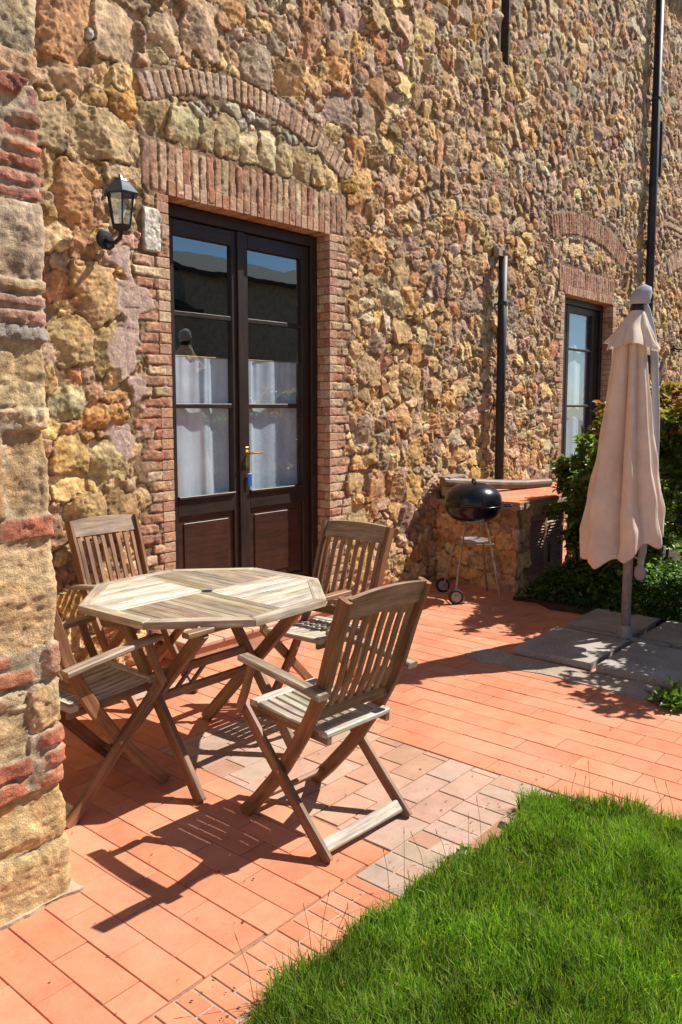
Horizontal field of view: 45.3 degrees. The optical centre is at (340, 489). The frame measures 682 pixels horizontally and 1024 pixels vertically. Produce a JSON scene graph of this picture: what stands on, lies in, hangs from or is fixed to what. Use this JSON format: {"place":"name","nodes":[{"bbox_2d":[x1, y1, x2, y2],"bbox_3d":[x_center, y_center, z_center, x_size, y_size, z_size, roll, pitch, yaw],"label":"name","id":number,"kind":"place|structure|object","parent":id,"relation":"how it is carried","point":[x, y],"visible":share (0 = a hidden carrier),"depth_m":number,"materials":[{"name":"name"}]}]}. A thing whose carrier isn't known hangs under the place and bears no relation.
{"place":"outdoors","nodes":[
{"label":"outdoors","id":0,"kind":"place"},
{"bbox_2d":[0,541,681,1023],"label":"terracotta paving","id":1,"kind":"structure","parent":0,"point":[174,913],"depth_m":3.27,"materials":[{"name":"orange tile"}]},
{"bbox_2d":[0,0,83,930],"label":"stone pillar","id":2,"kind":"structure","parent":1,"relation":"on","point":[35,867],"depth_m":2.51,"materials":[{"name":"beige stone"}]},
{"bbox_2d":[53,609,170,828],"bbox_3d":[-1.083,0.784,3.363,0.546,0.988,0.615,5,8,39],"label":"folding armchair","id":3,"kind":"object","parent":1,"relation":"on","point":[94,684],"visible":0.45,"depth_m":3.31,"materials":[{"name":"brown wood"}]},
{"bbox_2d":[64,514,198,711],"bbox_3d":[-1.161,0.660,4.567,0.615,0.988,0.546,5,8,40],"label":"folding armchair","id":4,"kind":"object","parent":1,"relation":"on","point":[78,529],"visible":0.48,"depth_m":4.63,"materials":[{"name":"brown wood"}]},
{"bbox_2d":[78,567,350,802],"bbox_3d":[-0.626,0.848,3.855,1.091,0.761,1.091,5,8,40],"label":"octagonal table","id":5,"kind":"object","parent":1,"relation":"on","point":[202,604],"visible":0.98,"depth_m":3.65,"materials":[{"name":"brown wood"}]},
{"bbox_2d":[161,602,333,660],"bbox_3d":[-0.544,0.953,5.633,0.340,0.150,1.484,5,8,40],"label":"doorstep","id":6,"kind":"object","parent":1,"relation":"on","point":[218,641],"visible":0.2,"depth_m":5.20,"materials":[{"name":"tile"}]},
{"bbox_2d":[258,520,393,715],"bbox_3d":[-0.080,0.688,4.300,0.546,0.988,0.615,4,7,37],"label":"folding armchair","id":7,"kind":"object","parent":1,"relation":"on","point":[306,629],"visible":0.48,"depth_m":4.40,"materials":[{"name":"brown wood"}]},
{"bbox_2d":[236,577,431,863],"bbox_3d":[-0.041,0.808,3.126,0.615,0.988,0.546,6,8,43],"label":"folding armchair","id":8,"kind":"object","parent":1,"relation":"on","point":[323,709],"visible":1,"depth_m":3.02,"materials":[{"name":"brown wood"}]},
{"bbox_2d":[46,591,648,1019],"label":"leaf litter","id":9,"kind":"object","parent":1,"relation":"on","point":[390,861],"visible":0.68,"depth_m":2.76,"materials":[{"name":"brown plant"}]},
{"bbox_2d":[435,478,511,603],"bbox_3d":[1.134,0.405,6.824,0.585,1.003,0.490,-1,6,-7],"label":"kettle barbecue","id":10,"kind":"object","parent":1,"relation":"on","point":[473,501],"visible":1,"depth_m":6.66,"materials":[{"name":"black metal"}]},
{"bbox_2d":[436,474,586,591],"bbox_3d":[1.792,0.304,8.006,0.950,0.977,2.157,5,8,40],"label":"masonry counter","id":11,"kind":"object","parent":1,"relation":"on","point":[525,537],"visible":0.58,"depth_m":7.33,"materials":[{"name":"stone"}]},
{"bbox_2d":[525,510,563,575],"bbox_3d":[1.870,0.472,7.460,0.074,0.535,0.730,5,8,40],"label":"cupboard door","id":12,"kind":"structure","parent":11,"relation":"in","point":[544,538],"depth_m":7.45,"materials":[{"name":"brown wood"}]},
{"bbox_2d":[513,627,629,669],"bbox_3d":[1.521,1.030,5.372,0.523,0.044,0.642,5,8,40],"label":"concrete slab","id":13,"kind":"object","parent":1,"relation":"on","point":[577,648],"depth_m":5.28,"materials":[{"name":"grey concrete"}]},
{"bbox_2d":[464,647,678,700],"bbox_3d":[1.524,1.125,4.767,1.795,0.027,0.311,5,8,40],"label":"cement strip","id":14,"kind":"object","parent":1,"relation":"on","point":[629,687],"visible":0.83,"depth_m":4.90,"materials":[{"name":"concrete"}]},
{"bbox_2d":[564,608,660,634],"bbox_3d":[1.983,0.971,5.946,0.483,0.044,0.604,5,8,40],"label":"concrete slab","id":15,"kind":"object","parent":1,"relation":"on","point":[604,620],"depth_m":5.92,"materials":[{"name":"grey concrete"}]},
{"bbox_2d":[579,284,670,647],"bbox_3d":[1.883,-0.147,5.402,0.549,2.378,0.588,0,6,-2],"label":"closed parasol","id":16,"kind":"object","parent":1,"relation":"on","point":[623,518],"visible":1,"depth_m":5.28,"materials":[{"name":"beige fabric"}]},
{"bbox_2d":[596,642,681,689],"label":"concrete slab","id":17,"kind":"object","parent":1,"relation":"on","point":[647,663],"depth_m":4.93,"materials":[{"name":"grey concrete"}]},
{"bbox_2d":[639,620,681,649],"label":"concrete slab","id":18,"kind":"object","parent":1,"relation":"on","point":[669,631],"depth_m":5.58,"materials":[{"name":"grey concrete"}]},
{"bbox_2d":[644,674,681,713],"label":"weed","id":19,"kind":"object","parent":1,"relation":"on","point":[671,698],"visible":1,"depth_m":4.34,"materials":[{"name":"green plant"}]},
{"bbox_2d":[3,683,681,1023],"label":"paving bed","id":20,"kind":"object","parent":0,"point":[493,829],"depth_m":2.58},
{"bbox_2d":[232,781,681,1023],"bbox_3d":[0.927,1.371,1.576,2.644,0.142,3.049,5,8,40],"label":"lawn grass","id":21,"kind":"structure","parent":0,"point":[641,845],"depth_m":2.41,"materials":[{"name":"green plant"}]},
{"bbox_2d":[280,970,325,992],"bbox_3d":[-0.119,1.362,2.217,0.136,0.097,0.128,5,8,40],"label":"weed","id":22,"kind":"object","parent":21,"relation":"on","point":[298,981],"visible":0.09,"depth_m":2.22,"materials":[{"name":"green plant"}]},
{"bbox_2d":[234,762,673,1004],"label":"seed stalks","id":23,"kind":"object","parent":21,"relation":"on","point":[424,872],"visible":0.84,"depth_m":2.71,"materials":[{"name":"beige plant"}]},
{"bbox_2d":[442,842,482,863],"bbox_3d":[0.432,1.303,2.868,0.143,0.088,0.156,5,8,40],"label":"weed","id":24,"kind":"object","parent":21,"relation":"on","point":[459,851],"visible":0.38,"depth_m":2.88,"materials":[{"name":"green plant"}]},
{"bbox_2d":[513,540,681,626],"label":"flower bed","id":25,"kind":"object","parent":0,"point":[559,606],"visible":0.11,"depth_m":6.55,"materials":[{"name":"soil"}]},
{"bbox_2d":[546,400,605,581],"bbox_3d":[2.256,0.030,7.175,0.940,1.638,0.823,5,8,40],"label":"hedge shrub","id":26,"kind":"object","parent":25,"relation":"on","point":[561,470],"visible":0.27,"depth_m":7.22,"materials":[{"name":"green plant"}]},
{"bbox_2d":[515,556,681,622],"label":"ground cover","id":27,"kind":"object","parent":25,"relation":"on","point":[663,582],"visible":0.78,"depth_m":6.53,"materials":[{"name":"green plant"}]},
{"bbox_2d":[568,374,681,598],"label":"hedge shrub","id":28,"kind":"object","parent":25,"relation":"on","point":[669,422],"visible":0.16,"depth_m":6.48,"materials":[{"name":"green plant"}]},
{"bbox_2d":[650,408,681,568],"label":"hedge shrub","id":29,"kind":"object","parent":25,"relation":"on","point":[673,503],"visible":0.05,"depth_m":7.24,"materials":[{"name":"green plant"}]},
{"bbox_2d":[659,390,681,560],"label":"hedge shrub","id":30,"kind":"object","parent":25,"relation":"on","point":[675,515],"visible":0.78,"depth_m":6.30,"materials":[{"name":"green plant"}]},
{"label":"ground","id":31,"kind":"structure","parent":0,"visible":0},
{"bbox_2d":[32,0,681,666],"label":"farmhouse","id":32,"kind":"object","parent":31,"relation":"on","point":[272,330],"visible":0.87,"depth_m":6.37,"materials":[{"name":"stone"}]},
{"bbox_2d":[96,175,137,250],"bbox_3d":[-1.251,-1.550,4.562,0.260,0.397,0.208,5,8,40],"label":"wall lantern","id":33,"kind":"object","parent":32,"relation":"attached to","point":[120,187],"depth_m":4.53,"materials":[{"name":"black metal"}]},
{"bbox_2d":[167,203,317,576],"bbox_3d":[-0.689,-0.511,5.810,0.139,2.727,1.500,5,8,40],"label":"front door","id":34,"kind":"structure","parent":32,"relation":"in","point":[266,520],"depth_m":5.80,"materials":[{"name":"brown wood"}]},
{"bbox_2d":[492,244,507,479],"bbox_3d":[1.571,-1.254,8.092,0.145,2.320,0.151,5,8,40],"label":"drain pipe","id":35,"kind":"object","parent":32,"relation":"attached to","point":[500,404],"visible":0.96,"depth_m":8.04,"materials":[{"name":"metal"}]},
{"bbox_2d":[560,297,602,468],"bbox_3d":[2.841,-1.131,9.973,0.097,2.309,1.380,5,8,40],"label":"window","id":36,"kind":"structure","parent":32,"relation":"in","point":[577,312],"depth_m":10.11,"materials":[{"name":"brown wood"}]},
{"bbox_2d":[644,0,664,383],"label":"drain pipe","id":37,"kind":"object","parent":32,"relation":"attached to","point":[650,248],"visible":0.61,"depth_m":10.73,"materials":[{"name":"black metal"}]},
{"bbox_2d":[672,329,681,351],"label":"wall lantern","id":38,"kind":"object","parent":32,"relation":"attached to","point":[674,348],"depth_m":11.95,"materials":[{"name":"black metal"}]}
]}

